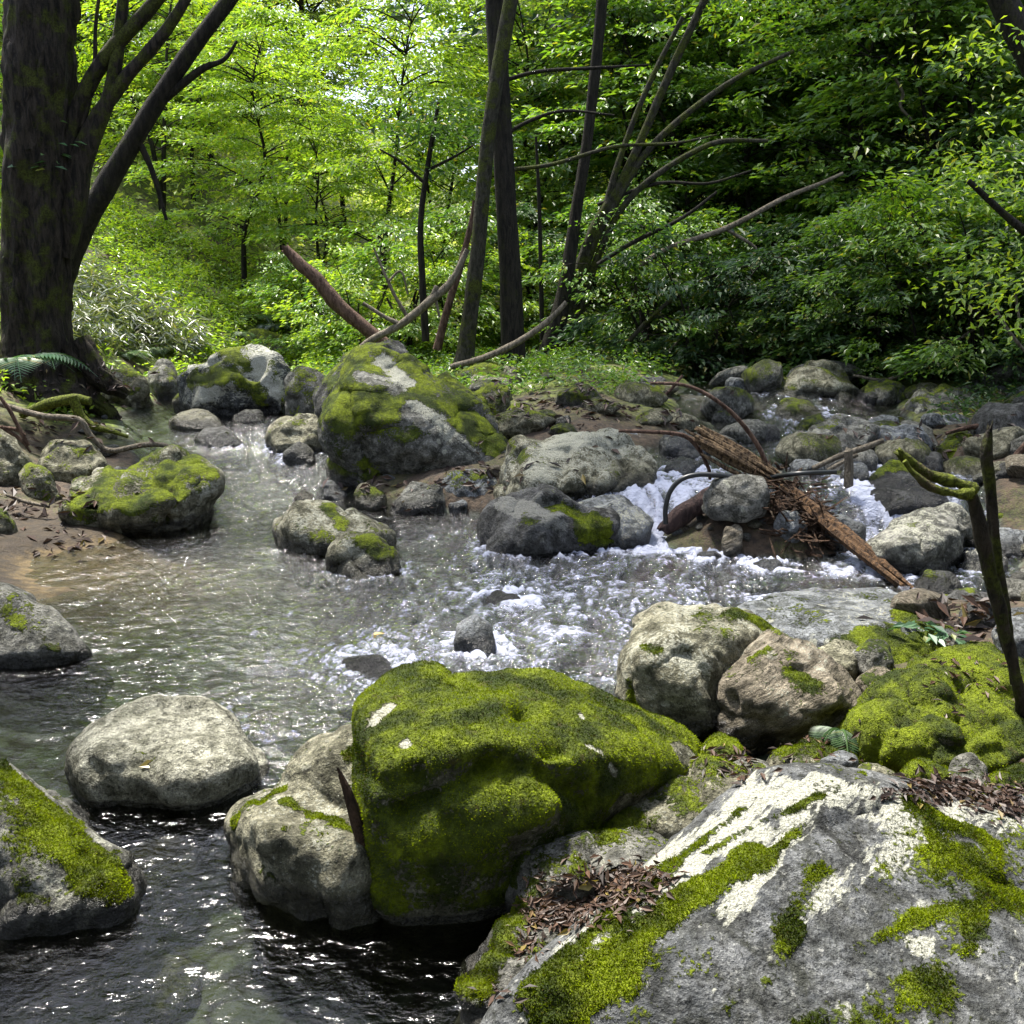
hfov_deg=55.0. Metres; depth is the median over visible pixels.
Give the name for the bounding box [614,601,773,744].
boulder
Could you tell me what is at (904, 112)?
bare branch
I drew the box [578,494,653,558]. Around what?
boulder
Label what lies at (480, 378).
stone
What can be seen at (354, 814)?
driftwood stake
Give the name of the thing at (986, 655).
boulder
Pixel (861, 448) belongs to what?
driftwood stick
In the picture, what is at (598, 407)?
stone
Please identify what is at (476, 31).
broadleaf tree
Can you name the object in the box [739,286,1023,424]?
undergrowth
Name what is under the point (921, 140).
maple tree
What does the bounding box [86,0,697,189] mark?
sky
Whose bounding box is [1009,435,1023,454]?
stone
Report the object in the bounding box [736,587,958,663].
boulder
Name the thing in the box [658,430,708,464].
boulder
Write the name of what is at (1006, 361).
shrub
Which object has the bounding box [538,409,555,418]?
stone
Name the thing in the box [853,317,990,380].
bare branch
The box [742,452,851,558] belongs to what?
twig debris
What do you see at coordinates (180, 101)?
broadleaf tree
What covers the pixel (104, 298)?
bamboo grass
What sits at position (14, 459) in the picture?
boulder
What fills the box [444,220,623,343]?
shrub
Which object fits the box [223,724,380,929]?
boulder
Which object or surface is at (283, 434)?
boulder
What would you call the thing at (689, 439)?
fallen branch
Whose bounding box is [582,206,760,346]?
shrub
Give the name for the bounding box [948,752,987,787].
stone
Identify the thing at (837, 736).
fern
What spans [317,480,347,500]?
boulder
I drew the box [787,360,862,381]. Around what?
cobble
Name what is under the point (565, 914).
leaf litter
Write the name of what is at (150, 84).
maple tree
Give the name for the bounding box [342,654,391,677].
boulder
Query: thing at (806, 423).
cobble
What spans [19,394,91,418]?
driftwood stick
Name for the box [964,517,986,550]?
boulder
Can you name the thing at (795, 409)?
boulder
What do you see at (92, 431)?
stone
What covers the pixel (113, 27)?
broadleaf tree
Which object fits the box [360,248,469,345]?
fallen branch
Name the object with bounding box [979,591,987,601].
stone
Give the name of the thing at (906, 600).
stone
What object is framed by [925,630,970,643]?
plant
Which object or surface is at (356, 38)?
maple tree
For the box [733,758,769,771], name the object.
boulder
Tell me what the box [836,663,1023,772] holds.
boulder
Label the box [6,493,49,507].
driftwood stick
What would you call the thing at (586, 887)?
fallen leaf
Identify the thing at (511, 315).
twin trunk tree
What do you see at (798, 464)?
cobble
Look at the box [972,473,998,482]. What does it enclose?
stone
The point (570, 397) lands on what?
stone
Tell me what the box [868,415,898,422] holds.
cobble
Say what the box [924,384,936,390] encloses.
cobble
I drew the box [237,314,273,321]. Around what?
fern
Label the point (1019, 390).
cobble
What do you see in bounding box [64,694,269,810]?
boulder
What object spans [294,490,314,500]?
boulder
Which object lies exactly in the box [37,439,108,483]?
boulder
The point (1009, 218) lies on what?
maple tree
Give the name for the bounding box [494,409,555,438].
stone
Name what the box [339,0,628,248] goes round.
broadleaf tree
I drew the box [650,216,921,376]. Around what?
shrub
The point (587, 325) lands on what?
shrub
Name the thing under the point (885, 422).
cobble
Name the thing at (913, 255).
shrub
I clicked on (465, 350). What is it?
twin trunk tree
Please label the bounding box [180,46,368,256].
maple tree
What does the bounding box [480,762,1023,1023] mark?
boulder
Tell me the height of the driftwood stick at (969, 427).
0.111 m
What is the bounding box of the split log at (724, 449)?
[684,424,783,483]
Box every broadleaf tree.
[0,0,199,83]
[77,0,339,170]
[80,0,144,61]
[89,1,251,124]
[134,2,305,48]
[140,0,453,201]
[143,0,397,180]
[156,0,371,149]
[178,0,457,232]
[229,1,325,63]
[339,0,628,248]
[372,0,922,221]
[388,0,692,244]
[447,6,689,227]
[530,1,765,210]
[564,0,1016,272]
[624,0,852,220]
[720,11,952,187]
[770,32,991,187]
[845,16,1004,165]
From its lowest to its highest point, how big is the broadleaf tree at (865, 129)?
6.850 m
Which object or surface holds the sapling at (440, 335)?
on the ground at (18, 567)
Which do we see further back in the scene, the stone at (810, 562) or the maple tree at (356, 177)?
the maple tree at (356, 177)
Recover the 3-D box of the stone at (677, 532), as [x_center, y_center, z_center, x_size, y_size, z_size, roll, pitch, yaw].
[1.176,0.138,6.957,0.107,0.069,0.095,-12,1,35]
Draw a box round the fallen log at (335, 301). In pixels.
[281,245,388,342]
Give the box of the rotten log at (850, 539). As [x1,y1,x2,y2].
[780,484,913,588]
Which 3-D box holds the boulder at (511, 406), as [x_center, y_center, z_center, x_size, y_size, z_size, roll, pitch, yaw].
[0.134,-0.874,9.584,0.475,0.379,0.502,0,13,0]
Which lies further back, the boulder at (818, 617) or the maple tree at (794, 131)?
the maple tree at (794, 131)
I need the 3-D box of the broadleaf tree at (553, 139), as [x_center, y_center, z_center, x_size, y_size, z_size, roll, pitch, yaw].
[1.999,-12.149,30.806,8.788,8.180,7.980,-5,14,-22]
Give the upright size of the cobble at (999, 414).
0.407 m
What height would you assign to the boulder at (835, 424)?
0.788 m
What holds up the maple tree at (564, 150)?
on the ground at (18, 567)
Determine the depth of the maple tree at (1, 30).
16.29 m
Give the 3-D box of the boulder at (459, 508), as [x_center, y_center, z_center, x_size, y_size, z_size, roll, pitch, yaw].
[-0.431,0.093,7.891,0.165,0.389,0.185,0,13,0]
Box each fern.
[0,353,96,382]
[4,352,77,371]
[116,349,154,361]
[147,345,185,355]
[180,338,213,346]
[226,330,255,341]
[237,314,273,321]
[255,321,302,331]
[290,356,316,365]
[809,726,859,753]
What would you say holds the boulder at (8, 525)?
on the ground at (18, 567)
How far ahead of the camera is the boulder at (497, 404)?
9.68 m
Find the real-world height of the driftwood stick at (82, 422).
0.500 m
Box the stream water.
[0,363,1023,1023]
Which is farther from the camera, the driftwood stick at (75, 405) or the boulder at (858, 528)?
the driftwood stick at (75, 405)
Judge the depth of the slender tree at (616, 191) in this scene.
12.91 m
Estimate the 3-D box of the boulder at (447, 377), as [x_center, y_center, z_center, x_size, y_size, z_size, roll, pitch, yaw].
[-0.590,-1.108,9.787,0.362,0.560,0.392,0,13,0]
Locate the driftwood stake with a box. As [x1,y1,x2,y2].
[336,767,364,845]
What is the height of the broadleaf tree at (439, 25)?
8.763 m
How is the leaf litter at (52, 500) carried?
on the ground at (18, 567)
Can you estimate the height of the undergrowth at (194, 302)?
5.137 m
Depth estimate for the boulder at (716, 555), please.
6.49 m
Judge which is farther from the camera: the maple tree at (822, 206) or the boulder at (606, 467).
the maple tree at (822, 206)
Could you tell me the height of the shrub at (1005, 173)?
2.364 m
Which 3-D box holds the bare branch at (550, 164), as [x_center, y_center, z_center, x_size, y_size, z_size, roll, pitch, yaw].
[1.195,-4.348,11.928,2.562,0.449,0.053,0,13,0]
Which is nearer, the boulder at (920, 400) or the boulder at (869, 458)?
the boulder at (869, 458)
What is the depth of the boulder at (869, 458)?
8.02 m
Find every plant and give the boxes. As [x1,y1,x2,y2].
[8,120,86,170]
[888,620,947,646]
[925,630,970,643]
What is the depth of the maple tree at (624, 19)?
16.22 m
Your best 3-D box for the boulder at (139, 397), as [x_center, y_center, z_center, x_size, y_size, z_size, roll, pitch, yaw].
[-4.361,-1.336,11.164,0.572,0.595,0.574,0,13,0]
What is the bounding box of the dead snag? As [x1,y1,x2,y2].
[893,420,1023,717]
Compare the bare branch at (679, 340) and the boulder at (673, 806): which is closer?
the boulder at (673, 806)
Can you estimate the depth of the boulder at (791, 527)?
6.62 m
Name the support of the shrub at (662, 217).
on the ground at (18, 567)
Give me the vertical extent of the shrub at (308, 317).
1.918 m
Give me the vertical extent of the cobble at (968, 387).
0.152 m
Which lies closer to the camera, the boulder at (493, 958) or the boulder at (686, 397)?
the boulder at (493, 958)
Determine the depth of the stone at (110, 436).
9.67 m
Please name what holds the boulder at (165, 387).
on the ground at (18, 567)
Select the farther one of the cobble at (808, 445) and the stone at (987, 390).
the stone at (987, 390)
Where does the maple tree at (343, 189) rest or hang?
on the ground at (18, 567)
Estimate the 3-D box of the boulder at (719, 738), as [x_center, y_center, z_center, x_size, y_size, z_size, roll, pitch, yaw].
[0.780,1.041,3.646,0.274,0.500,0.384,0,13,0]
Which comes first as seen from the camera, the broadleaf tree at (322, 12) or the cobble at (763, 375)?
the cobble at (763, 375)
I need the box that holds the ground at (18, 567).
[0,33,1023,1023]
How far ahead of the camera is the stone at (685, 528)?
6.91 m
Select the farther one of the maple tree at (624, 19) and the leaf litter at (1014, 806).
the maple tree at (624, 19)
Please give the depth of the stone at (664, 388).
10.85 m
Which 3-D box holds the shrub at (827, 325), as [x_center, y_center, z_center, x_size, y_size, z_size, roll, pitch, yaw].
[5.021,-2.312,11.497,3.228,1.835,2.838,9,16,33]
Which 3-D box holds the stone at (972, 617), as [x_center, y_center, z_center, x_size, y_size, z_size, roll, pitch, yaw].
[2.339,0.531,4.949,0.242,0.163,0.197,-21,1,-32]
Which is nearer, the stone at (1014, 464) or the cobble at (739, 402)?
the stone at (1014, 464)
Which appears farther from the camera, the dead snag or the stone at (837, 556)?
the stone at (837, 556)
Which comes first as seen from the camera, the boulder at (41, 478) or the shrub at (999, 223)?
the boulder at (41, 478)
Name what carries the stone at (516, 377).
on the ground at (18, 567)
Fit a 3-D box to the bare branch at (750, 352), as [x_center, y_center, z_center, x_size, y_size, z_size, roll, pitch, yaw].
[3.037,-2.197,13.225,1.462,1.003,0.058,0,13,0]
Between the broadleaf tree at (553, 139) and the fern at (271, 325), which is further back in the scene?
the broadleaf tree at (553, 139)
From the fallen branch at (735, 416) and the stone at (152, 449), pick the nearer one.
the fallen branch at (735, 416)
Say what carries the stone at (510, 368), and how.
on the ground at (18, 567)
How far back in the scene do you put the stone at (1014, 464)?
7.39 m
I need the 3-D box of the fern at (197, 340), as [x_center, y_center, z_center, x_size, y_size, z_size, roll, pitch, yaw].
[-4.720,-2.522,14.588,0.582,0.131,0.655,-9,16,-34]
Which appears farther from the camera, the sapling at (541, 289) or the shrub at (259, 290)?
the shrub at (259, 290)
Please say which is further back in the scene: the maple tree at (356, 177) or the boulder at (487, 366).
the maple tree at (356, 177)
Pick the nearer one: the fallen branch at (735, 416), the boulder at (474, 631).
the boulder at (474, 631)
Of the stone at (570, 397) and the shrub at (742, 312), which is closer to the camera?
the stone at (570, 397)
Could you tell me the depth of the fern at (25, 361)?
8.97 m
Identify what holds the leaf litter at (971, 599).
on the ground at (18, 567)
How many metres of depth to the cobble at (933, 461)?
8.02 m
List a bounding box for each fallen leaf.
[139,760,151,767]
[578,880,597,890]
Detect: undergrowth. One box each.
[0,34,1007,317]
[0,146,372,421]
[285,322,689,394]
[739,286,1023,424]
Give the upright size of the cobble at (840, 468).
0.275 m
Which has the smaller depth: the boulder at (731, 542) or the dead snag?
the dead snag
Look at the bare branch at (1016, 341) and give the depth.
9.62 m
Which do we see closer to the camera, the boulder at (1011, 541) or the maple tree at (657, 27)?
the boulder at (1011, 541)
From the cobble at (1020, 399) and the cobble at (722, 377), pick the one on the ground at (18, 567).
the cobble at (1020, 399)
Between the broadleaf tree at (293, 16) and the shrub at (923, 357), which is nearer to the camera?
the shrub at (923, 357)
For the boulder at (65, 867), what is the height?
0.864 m
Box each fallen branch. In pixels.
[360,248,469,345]
[373,247,408,315]
[450,301,567,369]
[618,429,710,479]
[650,382,768,463]
[665,375,683,394]
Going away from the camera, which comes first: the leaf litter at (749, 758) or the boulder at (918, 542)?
the leaf litter at (749, 758)
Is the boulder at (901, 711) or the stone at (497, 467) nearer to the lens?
the boulder at (901, 711)
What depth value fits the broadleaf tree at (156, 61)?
28.75 m
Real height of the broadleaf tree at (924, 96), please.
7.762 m
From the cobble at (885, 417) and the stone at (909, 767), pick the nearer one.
the stone at (909, 767)
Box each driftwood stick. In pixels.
[0,396,31,452]
[0,401,169,452]
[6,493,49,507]
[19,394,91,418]
[67,395,128,437]
[811,438,883,469]
[827,453,857,469]
[945,423,978,434]
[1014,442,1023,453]
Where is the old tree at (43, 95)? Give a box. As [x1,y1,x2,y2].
[0,0,190,419]
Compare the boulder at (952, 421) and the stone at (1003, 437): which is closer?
the stone at (1003, 437)
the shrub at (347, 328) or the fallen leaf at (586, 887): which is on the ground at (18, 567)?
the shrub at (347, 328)
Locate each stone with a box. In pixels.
[78,429,102,434]
[89,418,100,424]
[98,444,118,456]
[103,434,117,438]
[139,440,155,450]
[383,474,394,480]
[468,380,511,400]
[470,374,512,391]
[485,465,500,476]
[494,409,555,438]
[503,365,517,374]
[510,373,524,382]
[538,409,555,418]
[541,372,556,382]
[549,423,577,434]
[555,383,601,406]
[555,415,570,424]
[583,397,621,414]
[614,381,667,407]
[635,408,673,425]
[654,381,678,395]
[670,412,698,431]
[672,529,683,535]
[679,525,688,531]
[695,523,702,529]
[696,515,704,520]
[743,533,750,540]
[747,519,761,527]
[806,557,814,564]
[819,750,858,767]
[833,551,845,560]
[858,762,896,776]
[890,588,949,619]
[897,756,949,782]
[900,420,937,446]
[920,413,945,428]
[944,632,969,646]
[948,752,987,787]
[958,600,995,628]
[962,426,1023,459]
[970,374,992,388]
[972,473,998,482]
[979,384,993,394]
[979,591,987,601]
[991,614,1023,658]
[993,385,1009,391]
[993,461,1004,472]
[995,462,1011,478]
[1005,454,1023,477]
[1006,578,1023,600]
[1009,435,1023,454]
[1011,607,1023,615]
[1020,592,1023,601]
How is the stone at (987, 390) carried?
on the ground at (18, 567)
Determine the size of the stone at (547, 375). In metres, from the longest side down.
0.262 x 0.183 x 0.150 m
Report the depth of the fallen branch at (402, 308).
12.06 m
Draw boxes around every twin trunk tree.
[453,0,517,371]
[485,0,526,370]
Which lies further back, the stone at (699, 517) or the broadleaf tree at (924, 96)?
the broadleaf tree at (924, 96)
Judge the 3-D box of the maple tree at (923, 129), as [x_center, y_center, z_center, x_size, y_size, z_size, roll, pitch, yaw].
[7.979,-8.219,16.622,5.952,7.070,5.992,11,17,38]
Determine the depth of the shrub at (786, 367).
12.06 m
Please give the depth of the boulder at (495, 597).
5.66 m
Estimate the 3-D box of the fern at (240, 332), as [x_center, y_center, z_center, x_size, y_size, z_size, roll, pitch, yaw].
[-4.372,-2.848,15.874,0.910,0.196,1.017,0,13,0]
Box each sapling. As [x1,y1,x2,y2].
[340,90,534,341]
[433,200,474,350]
[535,136,544,344]
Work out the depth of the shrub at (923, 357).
10.52 m
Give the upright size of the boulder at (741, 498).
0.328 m
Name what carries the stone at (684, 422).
on the ground at (18, 567)
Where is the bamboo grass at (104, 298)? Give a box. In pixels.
[72,245,237,357]
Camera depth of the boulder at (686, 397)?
10.85 m
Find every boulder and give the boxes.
[0,429,31,485]
[0,508,17,533]
[0,582,91,668]
[0,758,147,939]
[18,462,62,500]
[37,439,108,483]
[58,444,224,554]
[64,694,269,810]
[101,368,153,408]
[147,358,177,412]
[168,408,222,449]
[172,393,180,413]
[177,344,290,431]
[194,426,243,454]
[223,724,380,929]
[232,409,264,430]
[237,328,288,357]
[264,413,326,466]
[272,499,400,579]
[282,441,316,487]
[284,365,324,416]
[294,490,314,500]
[312,338,407,417]
[317,345,507,493]
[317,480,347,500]
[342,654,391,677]
[350,660,700,976]
[353,483,387,513]
[389,481,445,519]
[437,372,466,387]
[439,469,496,496]
[448,499,467,520]
[451,384,487,404]
[453,614,495,654]
[453,825,668,1023]
[455,361,509,386]
[458,389,508,441]
[474,382,510,414]
[476,483,619,558]
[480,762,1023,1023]
[486,590,520,604]
[493,428,657,505]
[506,403,535,410]
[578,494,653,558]
[600,754,747,838]
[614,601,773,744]
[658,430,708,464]
[664,456,699,501]
[676,394,708,421]
[688,551,724,569]
[699,731,747,761]
[701,474,769,522]
[713,628,861,757]
[720,524,742,564]
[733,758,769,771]
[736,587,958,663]
[753,558,782,570]
[766,359,859,405]
[766,736,861,766]
[773,510,807,542]
[774,397,821,421]
[797,413,880,496]
[819,639,857,679]
[823,514,866,557]
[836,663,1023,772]
[839,461,869,518]
[852,639,893,676]
[855,377,905,414]
[855,459,947,533]
[855,666,890,693]
[856,449,877,471]
[857,502,973,584]
[871,424,934,451]
[904,384,978,413]
[905,640,1023,698]
[913,569,962,594]
[933,431,971,462]
[942,413,969,424]
[945,587,982,600]
[959,548,1008,591]
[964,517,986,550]
[983,761,1023,787]
[999,527,1023,565]
[1003,391,1023,403]
[1009,569,1023,579]
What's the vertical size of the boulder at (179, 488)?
0.874 m
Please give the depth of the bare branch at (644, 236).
12.41 m
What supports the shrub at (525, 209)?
on the ground at (18, 567)
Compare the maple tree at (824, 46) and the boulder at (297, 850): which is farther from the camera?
the maple tree at (824, 46)
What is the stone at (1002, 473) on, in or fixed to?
on the ground at (18, 567)
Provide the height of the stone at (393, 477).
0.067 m
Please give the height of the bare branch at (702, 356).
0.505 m
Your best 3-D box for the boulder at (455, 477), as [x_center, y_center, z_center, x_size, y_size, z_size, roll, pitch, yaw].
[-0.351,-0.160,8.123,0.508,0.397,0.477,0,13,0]
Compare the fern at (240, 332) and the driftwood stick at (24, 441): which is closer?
the driftwood stick at (24, 441)
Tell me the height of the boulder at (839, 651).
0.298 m
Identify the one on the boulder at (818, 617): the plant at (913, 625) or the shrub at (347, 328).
the plant at (913, 625)
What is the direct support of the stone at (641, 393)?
on the ground at (18, 567)
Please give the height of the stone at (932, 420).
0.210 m
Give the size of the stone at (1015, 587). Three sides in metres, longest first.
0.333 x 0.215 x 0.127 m
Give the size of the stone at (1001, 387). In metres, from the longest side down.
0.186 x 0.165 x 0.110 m
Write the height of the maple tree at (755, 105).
5.364 m
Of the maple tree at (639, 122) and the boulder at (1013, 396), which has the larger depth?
the maple tree at (639, 122)
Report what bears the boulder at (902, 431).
on the ground at (18, 567)
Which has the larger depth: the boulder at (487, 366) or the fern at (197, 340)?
the fern at (197, 340)
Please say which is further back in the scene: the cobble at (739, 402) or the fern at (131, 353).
the fern at (131, 353)
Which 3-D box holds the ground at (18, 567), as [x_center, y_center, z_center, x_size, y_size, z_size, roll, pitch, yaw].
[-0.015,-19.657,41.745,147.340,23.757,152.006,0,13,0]
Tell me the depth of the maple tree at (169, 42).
18.34 m
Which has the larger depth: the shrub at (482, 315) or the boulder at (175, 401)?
the shrub at (482, 315)
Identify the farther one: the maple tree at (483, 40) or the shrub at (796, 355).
the maple tree at (483, 40)
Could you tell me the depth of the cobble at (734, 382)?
11.47 m
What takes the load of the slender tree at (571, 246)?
on the ground at (18, 567)
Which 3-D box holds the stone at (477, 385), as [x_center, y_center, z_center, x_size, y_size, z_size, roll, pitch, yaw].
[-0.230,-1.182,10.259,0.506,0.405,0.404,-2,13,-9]
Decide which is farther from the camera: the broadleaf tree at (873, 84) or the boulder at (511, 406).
the broadleaf tree at (873, 84)
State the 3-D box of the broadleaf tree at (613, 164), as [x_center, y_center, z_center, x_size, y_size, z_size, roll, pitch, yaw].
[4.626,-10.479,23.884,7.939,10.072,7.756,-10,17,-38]
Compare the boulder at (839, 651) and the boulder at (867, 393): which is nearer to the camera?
the boulder at (839, 651)
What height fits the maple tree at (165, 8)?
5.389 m
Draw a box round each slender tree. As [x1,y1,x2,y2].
[535,0,607,359]
[562,0,901,349]
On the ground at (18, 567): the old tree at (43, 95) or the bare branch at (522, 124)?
the old tree at (43, 95)
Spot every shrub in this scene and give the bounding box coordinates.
[233,250,406,356]
[261,240,461,357]
[281,201,500,358]
[350,223,551,356]
[398,245,552,350]
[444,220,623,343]
[464,195,727,340]
[498,194,769,362]
[549,212,873,386]
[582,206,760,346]
[630,254,894,389]
[645,253,848,380]
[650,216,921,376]
[716,254,948,386]
[729,214,986,368]
[735,184,1019,378]
[772,201,1023,368]
[784,253,981,358]
[787,238,1023,383]
[816,166,1023,380]
[824,180,1023,360]
[856,134,1023,342]
[915,136,1023,318]
[928,233,1023,376]
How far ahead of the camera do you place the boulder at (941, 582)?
5.87 m
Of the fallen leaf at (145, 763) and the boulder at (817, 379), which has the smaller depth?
the fallen leaf at (145, 763)
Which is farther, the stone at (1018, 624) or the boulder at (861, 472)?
the boulder at (861, 472)
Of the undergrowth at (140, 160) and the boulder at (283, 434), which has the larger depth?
the undergrowth at (140, 160)
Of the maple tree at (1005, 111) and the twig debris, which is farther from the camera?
the maple tree at (1005, 111)
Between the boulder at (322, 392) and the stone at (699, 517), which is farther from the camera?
the boulder at (322, 392)
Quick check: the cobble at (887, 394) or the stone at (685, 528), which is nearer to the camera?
the stone at (685, 528)
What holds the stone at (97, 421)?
on the ground at (18, 567)
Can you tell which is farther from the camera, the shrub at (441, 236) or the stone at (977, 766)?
the shrub at (441, 236)
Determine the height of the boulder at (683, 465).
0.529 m
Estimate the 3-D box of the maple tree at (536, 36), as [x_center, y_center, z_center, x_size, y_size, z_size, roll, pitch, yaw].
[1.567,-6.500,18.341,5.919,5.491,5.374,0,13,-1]
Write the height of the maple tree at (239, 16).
4.850 m
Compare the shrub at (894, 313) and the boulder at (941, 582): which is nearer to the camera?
the boulder at (941, 582)
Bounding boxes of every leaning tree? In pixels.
[71,0,238,285]
[986,0,1023,77]
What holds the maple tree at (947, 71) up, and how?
on the ground at (18, 567)
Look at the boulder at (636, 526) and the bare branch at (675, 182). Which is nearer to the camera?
the boulder at (636, 526)
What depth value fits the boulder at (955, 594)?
5.48 m
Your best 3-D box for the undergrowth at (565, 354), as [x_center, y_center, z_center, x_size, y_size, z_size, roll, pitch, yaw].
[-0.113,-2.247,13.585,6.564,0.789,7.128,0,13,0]
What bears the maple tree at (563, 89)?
on the ground at (18, 567)
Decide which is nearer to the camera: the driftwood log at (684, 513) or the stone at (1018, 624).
the stone at (1018, 624)
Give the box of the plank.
[843,447,853,488]
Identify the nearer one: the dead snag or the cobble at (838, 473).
the dead snag
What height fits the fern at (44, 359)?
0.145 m
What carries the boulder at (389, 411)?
on the ground at (18, 567)
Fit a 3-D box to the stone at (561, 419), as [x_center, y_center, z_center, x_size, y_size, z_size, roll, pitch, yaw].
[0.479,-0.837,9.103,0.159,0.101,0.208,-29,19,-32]
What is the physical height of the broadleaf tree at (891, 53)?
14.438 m
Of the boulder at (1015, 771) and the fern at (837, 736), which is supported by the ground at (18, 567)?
the boulder at (1015, 771)
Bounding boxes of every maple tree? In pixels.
[0,0,87,128]
[0,0,177,66]
[0,0,301,209]
[1,0,205,148]
[79,0,320,200]
[124,2,389,287]
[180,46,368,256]
[206,89,415,319]
[221,0,550,321]
[314,36,566,306]
[350,34,581,249]
[369,0,683,314]
[436,1,753,304]
[444,0,719,283]
[455,0,786,311]
[509,0,931,312]
[510,0,887,315]
[551,0,900,298]
[583,3,992,333]
[662,0,1023,315]
[672,22,964,274]
[704,0,1023,331]
[712,0,1023,217]
[737,0,1023,257]
[803,7,1023,170]
[855,3,1022,149]
[861,7,1023,351]
[869,0,1023,253]
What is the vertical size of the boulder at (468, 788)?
1.058 m
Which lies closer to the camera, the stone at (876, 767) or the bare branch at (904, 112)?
the stone at (876, 767)
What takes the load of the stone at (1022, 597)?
on the ground at (18, 567)
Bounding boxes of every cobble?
[635,376,666,385]
[700,386,753,424]
[706,365,747,389]
[711,410,734,430]
[719,419,767,443]
[725,377,745,389]
[741,359,783,392]
[765,424,779,440]
[775,431,842,464]
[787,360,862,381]
[789,459,825,475]
[796,413,826,430]
[825,453,861,470]
[829,470,841,492]
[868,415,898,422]
[873,420,900,425]
[874,385,900,411]
[874,437,931,463]
[903,382,936,398]
[923,452,943,471]
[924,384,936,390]
[943,455,981,478]
[958,385,977,393]
[970,402,1023,434]
[988,362,1023,385]
[1005,385,1023,397]
[1011,395,1023,403]
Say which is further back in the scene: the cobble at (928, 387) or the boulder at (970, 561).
the cobble at (928, 387)
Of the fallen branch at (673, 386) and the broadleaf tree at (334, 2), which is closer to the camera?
the fallen branch at (673, 386)
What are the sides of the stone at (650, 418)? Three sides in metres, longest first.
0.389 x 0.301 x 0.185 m
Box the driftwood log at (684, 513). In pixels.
[657,474,733,534]
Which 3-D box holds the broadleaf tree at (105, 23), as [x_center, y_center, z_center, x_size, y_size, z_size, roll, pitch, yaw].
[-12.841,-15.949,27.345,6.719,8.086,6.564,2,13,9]
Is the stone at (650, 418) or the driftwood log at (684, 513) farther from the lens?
the stone at (650, 418)
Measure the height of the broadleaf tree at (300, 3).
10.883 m
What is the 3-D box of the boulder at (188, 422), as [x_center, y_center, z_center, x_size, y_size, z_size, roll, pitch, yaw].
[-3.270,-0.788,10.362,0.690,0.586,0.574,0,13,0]
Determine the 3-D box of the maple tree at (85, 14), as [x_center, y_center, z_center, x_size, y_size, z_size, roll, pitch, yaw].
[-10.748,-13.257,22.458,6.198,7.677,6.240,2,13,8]
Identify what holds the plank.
on the stream water
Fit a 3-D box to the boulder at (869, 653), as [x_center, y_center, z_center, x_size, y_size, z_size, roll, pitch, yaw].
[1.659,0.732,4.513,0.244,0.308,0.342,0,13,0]
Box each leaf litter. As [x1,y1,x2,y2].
[0,228,200,565]
[323,379,1023,645]
[467,852,690,1013]
[689,654,1022,784]
[869,763,1023,826]
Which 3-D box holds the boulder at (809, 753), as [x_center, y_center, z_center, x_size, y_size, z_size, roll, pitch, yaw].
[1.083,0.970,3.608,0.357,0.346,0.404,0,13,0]
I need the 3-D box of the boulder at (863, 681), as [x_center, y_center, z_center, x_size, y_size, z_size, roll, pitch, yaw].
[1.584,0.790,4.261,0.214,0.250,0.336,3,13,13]
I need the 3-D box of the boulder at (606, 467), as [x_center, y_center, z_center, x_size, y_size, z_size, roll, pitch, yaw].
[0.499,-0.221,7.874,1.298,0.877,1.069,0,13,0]
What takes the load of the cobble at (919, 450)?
in the stream water
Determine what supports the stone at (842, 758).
on the ground at (18, 567)
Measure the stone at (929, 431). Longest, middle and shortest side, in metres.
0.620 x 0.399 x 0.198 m
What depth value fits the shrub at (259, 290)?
15.01 m
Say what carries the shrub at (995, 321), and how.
on the ground at (18, 567)
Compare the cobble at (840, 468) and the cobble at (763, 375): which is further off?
the cobble at (763, 375)
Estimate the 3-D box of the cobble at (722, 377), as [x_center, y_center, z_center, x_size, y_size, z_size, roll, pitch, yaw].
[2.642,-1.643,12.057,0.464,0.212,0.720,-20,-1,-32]
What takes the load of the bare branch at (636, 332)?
on the ground at (18, 567)
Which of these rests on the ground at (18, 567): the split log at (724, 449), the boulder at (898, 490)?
the boulder at (898, 490)
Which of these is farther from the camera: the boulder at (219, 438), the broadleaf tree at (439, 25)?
the broadleaf tree at (439, 25)
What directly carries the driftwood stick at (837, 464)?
on the boulder at (861, 472)
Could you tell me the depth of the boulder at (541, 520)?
6.69 m
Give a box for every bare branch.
[509,64,648,80]
[512,109,614,132]
[514,134,716,171]
[597,170,750,205]
[597,191,716,264]
[613,264,750,358]
[639,172,843,267]
[643,353,723,361]
[654,256,732,366]
[708,324,782,378]
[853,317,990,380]
[894,77,911,119]
[993,294,1023,351]
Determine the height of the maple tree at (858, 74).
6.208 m
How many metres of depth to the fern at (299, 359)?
15.38 m
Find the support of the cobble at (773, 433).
in the stream water
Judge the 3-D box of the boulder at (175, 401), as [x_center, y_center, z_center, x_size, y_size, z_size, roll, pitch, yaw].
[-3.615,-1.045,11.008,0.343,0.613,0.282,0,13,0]
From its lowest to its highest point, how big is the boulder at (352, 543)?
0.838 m
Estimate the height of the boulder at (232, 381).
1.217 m
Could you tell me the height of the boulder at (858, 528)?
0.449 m
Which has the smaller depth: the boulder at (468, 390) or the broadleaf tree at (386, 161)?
the boulder at (468, 390)
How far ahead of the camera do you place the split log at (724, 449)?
6.93 m
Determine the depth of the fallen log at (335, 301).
12.24 m
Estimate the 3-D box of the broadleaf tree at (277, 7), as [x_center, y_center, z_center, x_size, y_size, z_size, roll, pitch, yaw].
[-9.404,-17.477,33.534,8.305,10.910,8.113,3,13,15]
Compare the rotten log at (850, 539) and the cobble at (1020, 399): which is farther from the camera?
the cobble at (1020, 399)
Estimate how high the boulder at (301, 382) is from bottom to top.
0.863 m
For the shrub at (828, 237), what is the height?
2.110 m

